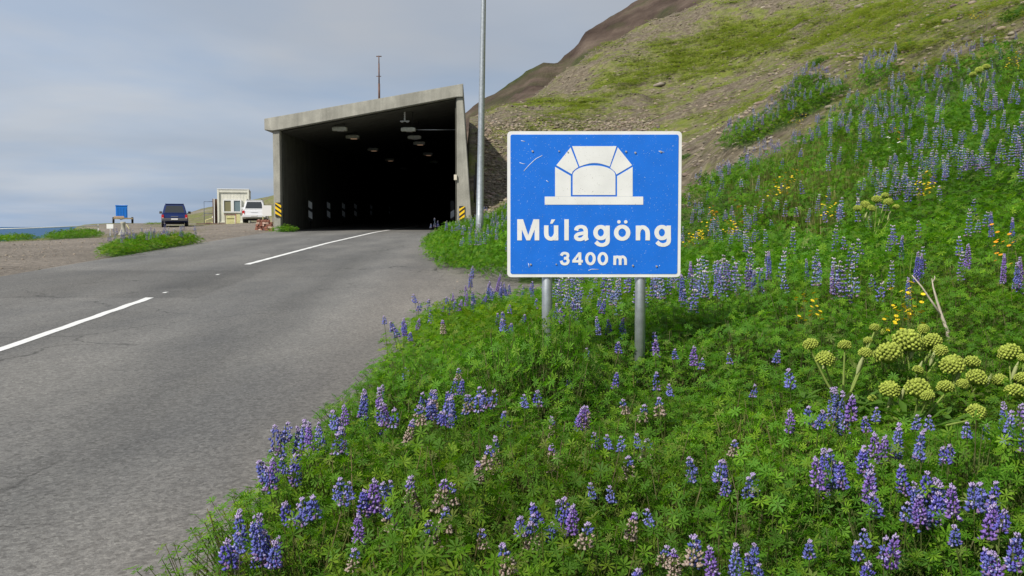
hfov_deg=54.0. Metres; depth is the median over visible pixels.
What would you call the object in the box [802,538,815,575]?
lupine
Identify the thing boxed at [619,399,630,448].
lupine
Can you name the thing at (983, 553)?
lupine
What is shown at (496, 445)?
lupine
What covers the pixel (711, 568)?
lupine
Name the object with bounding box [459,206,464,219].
hazard plate
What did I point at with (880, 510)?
lupine
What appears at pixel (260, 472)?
lupine
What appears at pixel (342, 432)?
lupine
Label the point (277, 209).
hazard plate
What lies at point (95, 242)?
loose stones
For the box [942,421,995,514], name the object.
lupine
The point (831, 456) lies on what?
lupine
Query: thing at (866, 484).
lupine
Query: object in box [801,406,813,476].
lupine
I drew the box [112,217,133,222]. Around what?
flat trailer
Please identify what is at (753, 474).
lupine
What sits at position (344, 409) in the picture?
lupine
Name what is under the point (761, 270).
lupine
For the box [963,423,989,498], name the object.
lupine
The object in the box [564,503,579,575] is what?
lupine
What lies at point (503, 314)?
lupine
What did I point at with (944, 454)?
lupine
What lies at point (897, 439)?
lupine
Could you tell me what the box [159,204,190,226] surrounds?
parked car
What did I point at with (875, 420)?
lupine
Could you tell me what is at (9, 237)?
weeds
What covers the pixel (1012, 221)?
lupine
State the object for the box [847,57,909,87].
lupine foliage
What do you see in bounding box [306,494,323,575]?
lupine
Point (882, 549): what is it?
lupine
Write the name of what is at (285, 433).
lupine
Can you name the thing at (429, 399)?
lupine
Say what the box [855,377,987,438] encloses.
angelica plant
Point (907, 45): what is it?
shrub
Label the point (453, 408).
lupine
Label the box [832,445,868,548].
lupine
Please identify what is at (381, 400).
lupine
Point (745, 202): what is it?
white seedheads
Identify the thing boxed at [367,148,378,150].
tunnel lamp
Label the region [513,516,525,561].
lupine
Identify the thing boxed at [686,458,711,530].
lupine
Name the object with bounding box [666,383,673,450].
lupine
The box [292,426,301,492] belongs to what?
lupine
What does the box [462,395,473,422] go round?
lupine
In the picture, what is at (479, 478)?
lupine
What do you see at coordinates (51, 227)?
rope rail
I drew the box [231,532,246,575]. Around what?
lupine
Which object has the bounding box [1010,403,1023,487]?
lupine
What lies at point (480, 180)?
street lamp
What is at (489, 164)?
loose stones
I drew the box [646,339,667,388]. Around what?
lupine
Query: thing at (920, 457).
lupine
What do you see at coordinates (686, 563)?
lupine
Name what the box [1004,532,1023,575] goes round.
lupine
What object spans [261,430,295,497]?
lupine
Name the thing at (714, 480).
lupine
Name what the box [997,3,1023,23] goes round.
shrub
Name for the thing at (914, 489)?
lupine
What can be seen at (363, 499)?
lupine
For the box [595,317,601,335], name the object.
lupine
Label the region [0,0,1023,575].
terrain
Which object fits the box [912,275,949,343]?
dead branch
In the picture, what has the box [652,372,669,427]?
lupine
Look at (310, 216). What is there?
edge marker
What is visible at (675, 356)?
lupine
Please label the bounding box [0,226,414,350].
road markings
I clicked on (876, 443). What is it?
lupine
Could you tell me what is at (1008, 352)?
angelica plant
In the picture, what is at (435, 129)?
cable bar
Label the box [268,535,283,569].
lupine
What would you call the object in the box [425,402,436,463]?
lupine
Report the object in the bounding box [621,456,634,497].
lupine
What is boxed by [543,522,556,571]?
lupine
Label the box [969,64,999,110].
angelica plant
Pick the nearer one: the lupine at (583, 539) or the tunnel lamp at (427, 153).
the lupine at (583, 539)
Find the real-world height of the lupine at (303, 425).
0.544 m
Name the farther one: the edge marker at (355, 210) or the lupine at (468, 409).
the edge marker at (355, 210)
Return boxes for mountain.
[465,0,703,143]
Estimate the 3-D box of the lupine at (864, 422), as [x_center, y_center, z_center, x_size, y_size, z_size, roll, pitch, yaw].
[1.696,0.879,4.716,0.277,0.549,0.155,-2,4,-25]
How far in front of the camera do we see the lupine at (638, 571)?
3.21 m
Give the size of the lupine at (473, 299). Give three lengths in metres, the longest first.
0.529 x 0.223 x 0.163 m
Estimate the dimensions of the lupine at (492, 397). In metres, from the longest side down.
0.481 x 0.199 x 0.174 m
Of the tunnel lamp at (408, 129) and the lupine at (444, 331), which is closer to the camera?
the lupine at (444, 331)
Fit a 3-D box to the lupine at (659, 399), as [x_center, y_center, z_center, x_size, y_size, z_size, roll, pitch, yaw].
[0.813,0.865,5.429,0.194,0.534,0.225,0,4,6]
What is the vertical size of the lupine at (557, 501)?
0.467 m
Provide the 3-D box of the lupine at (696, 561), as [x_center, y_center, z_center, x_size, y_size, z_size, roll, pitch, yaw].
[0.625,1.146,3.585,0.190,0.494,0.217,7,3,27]
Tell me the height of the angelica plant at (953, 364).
0.559 m
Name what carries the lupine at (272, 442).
on the terrain at (76, 250)
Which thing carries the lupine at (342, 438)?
on the terrain at (76, 250)
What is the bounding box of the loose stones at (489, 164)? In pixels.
[475,110,687,212]
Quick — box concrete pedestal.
[118,222,127,234]
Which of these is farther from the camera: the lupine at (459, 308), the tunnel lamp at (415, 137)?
the tunnel lamp at (415, 137)
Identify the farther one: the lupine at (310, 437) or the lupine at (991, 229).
the lupine at (991, 229)
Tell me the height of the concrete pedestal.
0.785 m
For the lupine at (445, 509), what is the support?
on the terrain at (76, 250)
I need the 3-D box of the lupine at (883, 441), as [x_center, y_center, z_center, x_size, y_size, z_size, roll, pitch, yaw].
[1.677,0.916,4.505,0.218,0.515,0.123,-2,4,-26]
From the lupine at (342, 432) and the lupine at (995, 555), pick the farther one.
the lupine at (342, 432)
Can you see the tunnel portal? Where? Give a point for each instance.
(318, 162)
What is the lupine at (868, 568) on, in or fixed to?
on the terrain at (76, 250)
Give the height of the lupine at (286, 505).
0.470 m
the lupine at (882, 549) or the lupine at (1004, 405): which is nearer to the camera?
the lupine at (882, 549)
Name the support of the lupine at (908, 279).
on the terrain at (76, 250)
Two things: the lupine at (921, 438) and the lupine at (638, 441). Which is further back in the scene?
the lupine at (638, 441)
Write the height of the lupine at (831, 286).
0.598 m
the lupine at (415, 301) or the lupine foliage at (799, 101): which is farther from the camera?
the lupine foliage at (799, 101)
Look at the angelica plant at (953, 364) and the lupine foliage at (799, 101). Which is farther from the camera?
the lupine foliage at (799, 101)
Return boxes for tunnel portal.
[264,84,470,231]
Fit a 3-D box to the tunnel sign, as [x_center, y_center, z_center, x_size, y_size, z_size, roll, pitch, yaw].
[0.587,0.141,7.261,1.242,2.522,0.096,0,3,0]
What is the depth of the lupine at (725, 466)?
4.49 m
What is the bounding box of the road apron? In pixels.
[418,263,554,315]
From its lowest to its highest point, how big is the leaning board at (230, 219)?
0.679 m
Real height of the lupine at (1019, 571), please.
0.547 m
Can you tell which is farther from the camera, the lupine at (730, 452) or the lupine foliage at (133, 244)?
the lupine foliage at (133, 244)
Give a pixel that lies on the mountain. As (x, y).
(529, 83)
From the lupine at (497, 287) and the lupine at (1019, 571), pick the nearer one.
the lupine at (1019, 571)
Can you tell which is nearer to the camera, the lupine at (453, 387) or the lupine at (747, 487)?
the lupine at (747, 487)
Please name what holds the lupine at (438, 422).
on the terrain at (76, 250)
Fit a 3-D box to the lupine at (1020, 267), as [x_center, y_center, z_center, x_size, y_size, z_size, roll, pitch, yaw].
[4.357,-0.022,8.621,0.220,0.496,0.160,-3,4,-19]
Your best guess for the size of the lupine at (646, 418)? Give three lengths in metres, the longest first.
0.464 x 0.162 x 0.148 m
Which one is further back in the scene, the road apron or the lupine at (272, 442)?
the road apron
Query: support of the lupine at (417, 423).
on the terrain at (76, 250)
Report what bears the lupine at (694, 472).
on the terrain at (76, 250)
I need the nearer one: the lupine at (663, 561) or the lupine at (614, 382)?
the lupine at (663, 561)
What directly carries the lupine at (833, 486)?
on the terrain at (76, 250)
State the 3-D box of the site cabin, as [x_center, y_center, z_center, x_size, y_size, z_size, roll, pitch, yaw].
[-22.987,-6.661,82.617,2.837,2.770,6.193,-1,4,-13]
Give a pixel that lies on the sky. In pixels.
(145, 106)
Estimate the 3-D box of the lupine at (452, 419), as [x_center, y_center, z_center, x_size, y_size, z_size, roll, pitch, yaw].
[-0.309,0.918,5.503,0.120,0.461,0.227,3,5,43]
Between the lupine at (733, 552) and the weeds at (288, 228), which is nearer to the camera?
the lupine at (733, 552)
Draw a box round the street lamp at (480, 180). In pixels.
[476,0,485,231]
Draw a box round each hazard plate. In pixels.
[275,203,280,216]
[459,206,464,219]
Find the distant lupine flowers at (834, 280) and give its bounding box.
[108,32,1023,316]
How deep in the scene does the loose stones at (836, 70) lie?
54.11 m
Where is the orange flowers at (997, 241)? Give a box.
[709,128,1014,289]
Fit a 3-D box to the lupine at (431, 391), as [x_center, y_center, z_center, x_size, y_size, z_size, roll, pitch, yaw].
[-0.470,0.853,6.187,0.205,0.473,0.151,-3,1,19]
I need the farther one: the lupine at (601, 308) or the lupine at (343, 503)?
the lupine at (601, 308)
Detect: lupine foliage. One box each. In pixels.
[92,231,205,257]
[377,82,1023,360]
[419,202,563,279]
[681,34,1023,240]
[712,72,852,147]
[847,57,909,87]
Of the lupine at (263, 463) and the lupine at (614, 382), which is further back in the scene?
the lupine at (614, 382)
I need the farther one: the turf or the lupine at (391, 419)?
the turf
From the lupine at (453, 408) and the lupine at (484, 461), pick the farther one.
the lupine at (453, 408)
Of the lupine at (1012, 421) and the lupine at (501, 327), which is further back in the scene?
the lupine at (501, 327)
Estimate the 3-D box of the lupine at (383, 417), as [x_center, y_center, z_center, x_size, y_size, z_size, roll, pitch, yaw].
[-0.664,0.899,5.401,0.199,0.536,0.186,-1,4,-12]
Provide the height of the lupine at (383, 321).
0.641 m
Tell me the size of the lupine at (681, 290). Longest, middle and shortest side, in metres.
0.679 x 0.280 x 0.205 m
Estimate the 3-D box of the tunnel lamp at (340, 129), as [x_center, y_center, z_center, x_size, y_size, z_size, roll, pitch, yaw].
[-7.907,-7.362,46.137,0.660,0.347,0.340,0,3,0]
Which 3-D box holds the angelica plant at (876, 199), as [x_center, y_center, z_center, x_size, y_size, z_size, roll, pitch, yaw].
[4.396,-0.743,12.274,0.670,0.870,0.716,0,3,0]
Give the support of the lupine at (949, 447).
on the terrain at (76, 250)
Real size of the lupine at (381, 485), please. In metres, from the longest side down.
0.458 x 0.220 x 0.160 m
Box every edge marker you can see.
[308,200,312,228]
[327,202,330,226]
[342,203,344,224]
[354,203,356,223]
[450,201,453,220]
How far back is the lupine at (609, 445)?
4.81 m
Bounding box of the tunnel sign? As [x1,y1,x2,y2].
[507,131,681,385]
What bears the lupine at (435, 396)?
on the terrain at (76, 250)
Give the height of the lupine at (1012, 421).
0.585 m
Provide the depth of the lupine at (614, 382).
6.35 m
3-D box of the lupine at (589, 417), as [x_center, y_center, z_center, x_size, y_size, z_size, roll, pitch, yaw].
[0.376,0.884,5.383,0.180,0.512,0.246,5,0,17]
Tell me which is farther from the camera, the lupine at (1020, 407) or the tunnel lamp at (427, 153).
the tunnel lamp at (427, 153)
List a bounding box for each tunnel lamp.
[332,125,347,131]
[346,132,359,138]
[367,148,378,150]
[401,112,415,131]
[408,121,420,139]
[413,132,424,144]
[423,142,432,155]
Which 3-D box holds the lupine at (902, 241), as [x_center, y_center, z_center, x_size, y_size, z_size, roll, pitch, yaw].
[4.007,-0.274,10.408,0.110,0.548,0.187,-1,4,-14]
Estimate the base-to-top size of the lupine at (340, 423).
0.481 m
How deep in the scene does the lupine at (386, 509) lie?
3.83 m
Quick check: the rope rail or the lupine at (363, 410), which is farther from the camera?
the rope rail
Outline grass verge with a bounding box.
[124,250,1023,575]
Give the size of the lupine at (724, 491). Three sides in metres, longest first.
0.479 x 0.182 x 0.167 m
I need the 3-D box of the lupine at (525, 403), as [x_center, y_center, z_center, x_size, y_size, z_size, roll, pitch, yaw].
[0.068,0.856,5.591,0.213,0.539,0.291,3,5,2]
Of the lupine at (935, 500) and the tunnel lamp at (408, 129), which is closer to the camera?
the lupine at (935, 500)
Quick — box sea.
[0,227,75,240]
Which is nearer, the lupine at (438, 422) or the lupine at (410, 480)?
the lupine at (410, 480)
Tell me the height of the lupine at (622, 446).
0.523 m
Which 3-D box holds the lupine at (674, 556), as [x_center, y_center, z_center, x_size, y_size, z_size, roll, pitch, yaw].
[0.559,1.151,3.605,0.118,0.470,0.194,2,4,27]
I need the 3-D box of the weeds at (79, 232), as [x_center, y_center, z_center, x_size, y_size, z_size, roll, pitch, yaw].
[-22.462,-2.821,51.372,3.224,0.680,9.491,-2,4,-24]
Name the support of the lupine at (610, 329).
on the terrain at (76, 250)
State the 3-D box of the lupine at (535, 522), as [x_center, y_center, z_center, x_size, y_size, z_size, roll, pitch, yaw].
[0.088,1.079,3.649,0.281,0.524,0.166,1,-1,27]
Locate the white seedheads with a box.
[557,136,900,306]
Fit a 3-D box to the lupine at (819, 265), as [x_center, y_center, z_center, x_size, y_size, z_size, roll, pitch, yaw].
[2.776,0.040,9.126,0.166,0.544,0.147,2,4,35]
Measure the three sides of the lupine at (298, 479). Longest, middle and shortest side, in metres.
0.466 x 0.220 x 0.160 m
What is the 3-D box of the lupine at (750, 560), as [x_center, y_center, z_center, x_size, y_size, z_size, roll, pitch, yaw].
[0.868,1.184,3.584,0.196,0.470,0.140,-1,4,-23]
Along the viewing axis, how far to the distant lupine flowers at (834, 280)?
14.04 m
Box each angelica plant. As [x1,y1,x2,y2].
[777,323,884,429]
[851,192,899,250]
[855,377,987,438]
[873,324,948,387]
[925,354,1007,418]
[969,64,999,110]
[980,343,1023,423]
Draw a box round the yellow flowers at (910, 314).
[682,7,1020,355]
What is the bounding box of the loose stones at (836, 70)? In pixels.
[475,0,1023,207]
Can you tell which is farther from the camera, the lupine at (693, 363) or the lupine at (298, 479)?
the lupine at (693, 363)
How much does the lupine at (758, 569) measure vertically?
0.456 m
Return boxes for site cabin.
[212,189,250,222]
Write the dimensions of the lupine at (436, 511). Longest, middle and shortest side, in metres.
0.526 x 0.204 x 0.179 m
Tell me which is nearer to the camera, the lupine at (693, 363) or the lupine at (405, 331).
the lupine at (693, 363)
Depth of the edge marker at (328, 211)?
57.53 m
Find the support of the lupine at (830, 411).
on the terrain at (76, 250)
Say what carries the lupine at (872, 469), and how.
on the terrain at (76, 250)
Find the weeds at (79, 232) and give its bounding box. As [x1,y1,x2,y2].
[39,227,106,239]
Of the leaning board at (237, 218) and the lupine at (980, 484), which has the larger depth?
the leaning board at (237, 218)
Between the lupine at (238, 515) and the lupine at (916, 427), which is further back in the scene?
the lupine at (916, 427)
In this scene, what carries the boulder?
on the terrain at (76, 250)
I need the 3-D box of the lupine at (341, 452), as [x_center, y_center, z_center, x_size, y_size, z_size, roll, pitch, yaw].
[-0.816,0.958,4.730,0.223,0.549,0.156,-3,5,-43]
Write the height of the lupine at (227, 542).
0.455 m
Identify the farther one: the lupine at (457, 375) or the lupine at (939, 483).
the lupine at (457, 375)
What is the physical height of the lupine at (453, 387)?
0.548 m
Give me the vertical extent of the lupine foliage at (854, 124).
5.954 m
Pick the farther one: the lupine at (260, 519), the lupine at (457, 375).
the lupine at (457, 375)
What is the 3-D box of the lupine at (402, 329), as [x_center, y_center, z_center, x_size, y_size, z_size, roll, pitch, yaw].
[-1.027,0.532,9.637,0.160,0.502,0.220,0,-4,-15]
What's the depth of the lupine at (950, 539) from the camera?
3.50 m
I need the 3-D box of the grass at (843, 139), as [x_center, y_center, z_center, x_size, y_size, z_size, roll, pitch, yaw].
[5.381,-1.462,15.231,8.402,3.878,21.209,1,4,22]
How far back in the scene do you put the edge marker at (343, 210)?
64.21 m
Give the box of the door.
[212,199,217,222]
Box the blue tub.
[115,205,127,217]
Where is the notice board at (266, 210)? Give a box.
[262,205,271,217]
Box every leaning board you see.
[226,216,234,223]
[235,214,239,223]
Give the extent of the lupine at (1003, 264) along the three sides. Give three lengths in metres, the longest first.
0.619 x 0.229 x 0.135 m
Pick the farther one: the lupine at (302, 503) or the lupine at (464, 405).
the lupine at (464, 405)
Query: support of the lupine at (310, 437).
on the terrain at (76, 250)
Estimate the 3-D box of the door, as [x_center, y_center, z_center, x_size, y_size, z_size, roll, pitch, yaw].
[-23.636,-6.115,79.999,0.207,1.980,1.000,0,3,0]
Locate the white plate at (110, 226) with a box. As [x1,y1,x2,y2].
[106,224,112,235]
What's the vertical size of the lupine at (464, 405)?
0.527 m
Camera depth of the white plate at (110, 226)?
53.89 m
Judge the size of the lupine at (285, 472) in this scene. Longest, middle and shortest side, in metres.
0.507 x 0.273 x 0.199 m
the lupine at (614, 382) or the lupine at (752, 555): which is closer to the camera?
the lupine at (752, 555)
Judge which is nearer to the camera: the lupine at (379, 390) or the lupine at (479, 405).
the lupine at (479, 405)
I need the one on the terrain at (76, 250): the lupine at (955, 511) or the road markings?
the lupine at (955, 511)
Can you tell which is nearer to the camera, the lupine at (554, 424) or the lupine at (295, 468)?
the lupine at (295, 468)
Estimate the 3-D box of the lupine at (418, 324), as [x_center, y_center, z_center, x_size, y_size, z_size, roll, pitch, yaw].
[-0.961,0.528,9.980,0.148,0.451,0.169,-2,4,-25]
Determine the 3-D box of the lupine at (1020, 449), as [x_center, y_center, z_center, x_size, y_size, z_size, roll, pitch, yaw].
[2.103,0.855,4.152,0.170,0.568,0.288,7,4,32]
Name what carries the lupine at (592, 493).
on the terrain at (76, 250)
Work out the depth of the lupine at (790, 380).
5.79 m
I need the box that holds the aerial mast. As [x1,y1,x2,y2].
[376,56,381,98]
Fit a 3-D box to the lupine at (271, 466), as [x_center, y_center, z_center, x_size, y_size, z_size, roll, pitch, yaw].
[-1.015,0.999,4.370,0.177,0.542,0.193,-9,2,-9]
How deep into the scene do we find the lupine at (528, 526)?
3.61 m
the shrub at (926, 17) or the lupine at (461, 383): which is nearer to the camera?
the lupine at (461, 383)
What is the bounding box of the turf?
[470,0,1023,204]
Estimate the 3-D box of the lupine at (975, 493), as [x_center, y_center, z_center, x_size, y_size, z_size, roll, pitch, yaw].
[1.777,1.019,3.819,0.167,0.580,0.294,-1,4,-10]
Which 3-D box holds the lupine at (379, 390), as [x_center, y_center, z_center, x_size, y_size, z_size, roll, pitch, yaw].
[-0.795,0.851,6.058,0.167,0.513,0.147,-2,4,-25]
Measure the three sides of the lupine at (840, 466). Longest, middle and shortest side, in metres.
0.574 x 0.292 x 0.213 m
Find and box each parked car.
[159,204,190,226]
[242,199,268,222]
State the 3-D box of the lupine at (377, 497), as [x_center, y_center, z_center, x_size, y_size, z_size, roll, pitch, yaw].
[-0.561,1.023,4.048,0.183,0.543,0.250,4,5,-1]
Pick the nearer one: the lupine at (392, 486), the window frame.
the lupine at (392, 486)
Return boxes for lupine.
[218,537,242,575]
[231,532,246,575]
[232,508,251,573]
[249,513,265,572]
[249,515,268,575]
[254,529,271,566]
[256,460,302,542]
[257,460,268,520]
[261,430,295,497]
[261,465,295,568]
[263,540,282,575]
[264,424,281,501]
[268,422,292,506]
[268,457,294,534]
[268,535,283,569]
[278,457,295,514]
[279,501,303,575]
[287,452,302,520]
[290,454,301,533]
[292,419,309,487]
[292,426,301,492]
[293,503,324,570]
[298,497,310,571]
[304,421,319,485]
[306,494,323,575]
[315,421,328,460]
[318,485,344,557]
[328,410,354,469]
[329,426,357,498]
[329,432,347,523]
[332,481,355,555]
[335,418,345,471]
[336,477,367,567]
[337,428,346,448]
[340,404,349,429]
[345,547,360,575]
[351,513,365,559]
[356,488,370,575]
[359,393,369,437]
[360,480,393,552]
[367,478,383,557]
[374,387,382,432]
[376,406,388,464]
[377,316,401,373]
[379,399,387,434]
[379,402,391,466]
[379,481,389,539]
[381,507,399,568]
[387,407,398,445]
[389,321,404,365]
[393,327,401,351]
[400,318,407,350]
[401,418,414,482]
[402,324,407,358]
[403,475,421,541]
[407,332,413,355]
[411,294,417,325]
[413,318,420,346]
[413,405,428,470]
[416,301,421,327]
[418,392,426,434]
[423,400,443,469]
[424,520,442,550]
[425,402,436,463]
[426,398,441,458]
[427,389,436,403]
[427,411,444,462]
[429,479,448,519]
[432,389,438,425]
[435,411,449,473]
[435,506,453,575]
[440,320,446,335]
[440,398,452,470]
[442,378,460,432]
[443,391,451,419]
[444,394,457,466]
[445,482,460,506]
[447,414,454,428]
[455,368,476,422]
[457,299,462,319]
[457,379,464,428]
[461,395,479,456]
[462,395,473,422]
[464,266,473,305]
[464,292,468,305]
[464,461,486,544]
[468,274,472,295]
[471,291,475,305]
[473,394,484,434]
[474,386,493,430]
[476,445,501,522]
[477,528,490,573]
[480,390,492,429]
[489,389,498,409]
[492,435,501,474]
[495,274,500,293]
[498,542,518,575]
[499,319,506,352]
[500,312,506,342]
[500,411,510,470]
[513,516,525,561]
[515,516,528,572]
[518,394,528,458]
[522,521,540,561]
[529,502,547,534]
[529,513,540,572]
[533,390,545,407]
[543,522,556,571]
[547,443,557,473]
[548,416,557,440]
[555,499,566,537]
[556,496,572,554]
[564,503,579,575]
[573,521,594,573]
[574,405,587,467]
[582,405,590,428]
[585,482,618,572]
[591,432,606,504]
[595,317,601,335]
[598,299,605,340]
[602,436,625,510]
[603,434,629,516]
[605,319,611,334]
[606,485,624,551]
[610,372,619,431]
[614,341,622,390]
[619,318,625,333]
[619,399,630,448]
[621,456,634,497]
[624,512,638,561]
[632,438,666,506]
[633,568,642,575]
[634,433,644,519]
[636,404,648,434]
[642,508,666,574]
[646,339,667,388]
[650,332,658,351]
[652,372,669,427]
[652,397,673,481]
[655,545,670,573]
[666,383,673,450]
[667,349,687,408]
[667,548,681,575]
[678,274,685,301]
[681,456,710,539]
[681,534,703,575]
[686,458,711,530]
[688,262,693,287]
[689,346,702,396]
[689,542,704,575]
[694,358,704,403]
[703,545,720,575]
[704,460,732,542]
[706,459,728,546]
[707,270,720,326]
[707,478,749,543]
[715,260,722,303]
[716,439,753,517]
[726,352,733,388]
[727,543,741,575]
[740,472,765,545]
[741,476,768,546]
[743,553,757,574]
[747,542,759,570]
[749,383,757,424]
[750,270,755,296]
[753,563,763,575]
[758,268,765,292]
[764,350,780,405]
[766,251,771,280]
[777,408,795,472]
[783,368,796,430]
[799,410,826,478]
[800,456,846,571]
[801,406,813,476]
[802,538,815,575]
[804,259,808,282]
[806,448,829,539]
[813,448,837,556]
[813,461,853,574]
[816,263,821,286]
[825,387,836,426]
[825,460,839,549]
[827,264,835,321]
[831,387,842,435]
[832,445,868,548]
[838,390,850,448]
[840,447,875,554]
[843,470,897,572]
[844,394,857,459]
[850,407,887,494]
[850,540,865,574]
[859,528,872,573]
[859,560,875,575]
[860,416,889,490]
[864,431,882,530]
[864,463,878,569]
[867,492,893,566]
[874,501,917,575]
[876,435,897,511]
[876,535,891,575]
[882,533,901,575]
[888,428,926,533]
[889,422,903,485]
[892,464,931,574]
[895,236,903,275]
[895,442,929,548]
[897,414,922,484]
[905,277,910,306]
[905,504,932,575]
[906,477,938,575]
[909,491,944,575]
[910,481,939,573]
[911,494,943,575]
[912,251,919,304]
[915,415,934,476]
[916,470,952,575]
[918,253,923,284]
[924,444,955,536]
[931,479,957,574]
[938,446,978,565]
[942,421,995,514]
[943,483,965,575]
[947,524,962,575]
[955,482,985,572]
[959,244,971,298]
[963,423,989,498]
[965,481,1016,574]
[968,481,987,570]
[977,502,998,570]
[980,546,992,575]
[981,212,999,268]
[983,549,1003,575]
[984,495,1002,565]
[987,551,1004,575]
[990,509,1011,554]
[994,410,1020,502]
[998,401,1008,455]
[999,253,1006,315]
[1001,539,1023,575]
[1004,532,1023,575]
[1006,217,1021,266]
[1006,427,1023,546]
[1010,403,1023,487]
[1012,262,1020,291]
[1012,266,1021,324]
[1013,257,1023,304]
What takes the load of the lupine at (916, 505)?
on the terrain at (76, 250)
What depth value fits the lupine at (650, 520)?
3.95 m
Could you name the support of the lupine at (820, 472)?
on the terrain at (76, 250)
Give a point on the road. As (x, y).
(134, 435)
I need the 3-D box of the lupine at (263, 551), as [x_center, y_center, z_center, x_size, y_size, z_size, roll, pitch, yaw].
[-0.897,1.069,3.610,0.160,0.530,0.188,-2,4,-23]
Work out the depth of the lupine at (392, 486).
4.28 m
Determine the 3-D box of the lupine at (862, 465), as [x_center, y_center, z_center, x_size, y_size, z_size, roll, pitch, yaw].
[1.472,0.954,4.281,0.139,0.566,0.243,-2,4,-30]
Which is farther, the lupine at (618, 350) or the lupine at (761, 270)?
the lupine at (761, 270)
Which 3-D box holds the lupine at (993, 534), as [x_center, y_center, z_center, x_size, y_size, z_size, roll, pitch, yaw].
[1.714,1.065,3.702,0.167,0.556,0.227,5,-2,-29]
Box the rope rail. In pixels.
[0,225,98,231]
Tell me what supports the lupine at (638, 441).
on the terrain at (76, 250)
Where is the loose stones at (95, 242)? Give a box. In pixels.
[0,223,254,270]
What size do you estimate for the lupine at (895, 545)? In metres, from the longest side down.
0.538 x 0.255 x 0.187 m
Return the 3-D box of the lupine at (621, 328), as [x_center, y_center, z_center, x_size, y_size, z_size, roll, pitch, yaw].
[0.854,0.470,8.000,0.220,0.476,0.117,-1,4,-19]
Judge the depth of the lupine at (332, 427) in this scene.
5.36 m
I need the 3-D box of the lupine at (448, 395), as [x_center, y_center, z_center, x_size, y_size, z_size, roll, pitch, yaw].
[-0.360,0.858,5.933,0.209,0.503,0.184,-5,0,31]
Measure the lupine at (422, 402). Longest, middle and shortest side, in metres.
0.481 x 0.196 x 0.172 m
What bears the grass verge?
on the terrain at (76, 250)
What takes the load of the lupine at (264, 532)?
on the terrain at (76, 250)
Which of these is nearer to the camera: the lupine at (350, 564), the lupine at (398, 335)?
the lupine at (350, 564)
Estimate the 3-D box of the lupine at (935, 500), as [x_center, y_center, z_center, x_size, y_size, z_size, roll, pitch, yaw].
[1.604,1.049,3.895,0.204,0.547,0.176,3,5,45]
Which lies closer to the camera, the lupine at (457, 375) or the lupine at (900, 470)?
the lupine at (900, 470)
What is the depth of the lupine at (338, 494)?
4.13 m
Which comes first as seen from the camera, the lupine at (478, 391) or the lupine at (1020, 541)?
the lupine at (1020, 541)
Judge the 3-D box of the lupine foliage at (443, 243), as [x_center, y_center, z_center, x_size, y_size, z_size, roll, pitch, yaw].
[0.743,-2.373,30.925,7.063,2.908,26.626,0,3,0]
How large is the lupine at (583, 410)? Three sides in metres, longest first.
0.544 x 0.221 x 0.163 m
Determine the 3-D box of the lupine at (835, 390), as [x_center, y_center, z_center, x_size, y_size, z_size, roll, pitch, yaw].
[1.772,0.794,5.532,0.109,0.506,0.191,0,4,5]
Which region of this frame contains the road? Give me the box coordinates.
[0,217,455,575]
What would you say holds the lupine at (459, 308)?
on the terrain at (76, 250)
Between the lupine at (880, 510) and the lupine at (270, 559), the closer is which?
the lupine at (270, 559)
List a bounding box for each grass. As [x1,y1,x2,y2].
[583,119,1021,433]
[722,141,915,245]
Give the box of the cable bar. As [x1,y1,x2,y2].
[416,129,454,129]
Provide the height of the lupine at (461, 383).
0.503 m
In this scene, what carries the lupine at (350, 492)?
on the terrain at (76, 250)
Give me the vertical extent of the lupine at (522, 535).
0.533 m
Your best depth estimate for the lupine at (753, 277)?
8.92 m
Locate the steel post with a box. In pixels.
[475,163,476,188]
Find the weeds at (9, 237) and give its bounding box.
[0,232,38,241]
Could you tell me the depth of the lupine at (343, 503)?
4.03 m
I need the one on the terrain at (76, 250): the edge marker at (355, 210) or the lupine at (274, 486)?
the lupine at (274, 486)
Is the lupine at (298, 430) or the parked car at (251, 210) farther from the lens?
the parked car at (251, 210)
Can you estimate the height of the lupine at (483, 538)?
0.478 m
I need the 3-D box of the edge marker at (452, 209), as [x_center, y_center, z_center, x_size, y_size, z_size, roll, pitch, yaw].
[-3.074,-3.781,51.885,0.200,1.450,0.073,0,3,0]
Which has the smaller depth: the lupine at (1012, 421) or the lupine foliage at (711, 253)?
the lupine at (1012, 421)
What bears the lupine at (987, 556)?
on the terrain at (76, 250)
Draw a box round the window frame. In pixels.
[223,199,241,212]
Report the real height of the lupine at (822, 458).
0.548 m
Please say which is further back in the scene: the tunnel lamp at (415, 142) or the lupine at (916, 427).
the tunnel lamp at (415, 142)
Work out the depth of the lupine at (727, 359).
6.65 m
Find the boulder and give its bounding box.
[653,82,665,86]
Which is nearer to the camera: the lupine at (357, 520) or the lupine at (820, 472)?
the lupine at (357, 520)
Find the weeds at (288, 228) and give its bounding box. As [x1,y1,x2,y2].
[266,223,298,231]
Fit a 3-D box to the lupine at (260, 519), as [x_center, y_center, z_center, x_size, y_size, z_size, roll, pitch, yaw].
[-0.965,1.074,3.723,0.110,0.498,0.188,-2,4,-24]
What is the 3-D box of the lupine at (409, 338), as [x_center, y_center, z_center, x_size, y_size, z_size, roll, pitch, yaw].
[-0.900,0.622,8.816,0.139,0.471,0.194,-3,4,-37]
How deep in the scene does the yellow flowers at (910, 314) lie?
13.27 m
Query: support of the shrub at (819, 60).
on the terrain at (76, 250)
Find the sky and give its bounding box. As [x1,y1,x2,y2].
[0,0,636,226]
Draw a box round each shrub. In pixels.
[807,56,827,67]
[897,39,911,52]
[919,13,934,21]
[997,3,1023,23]

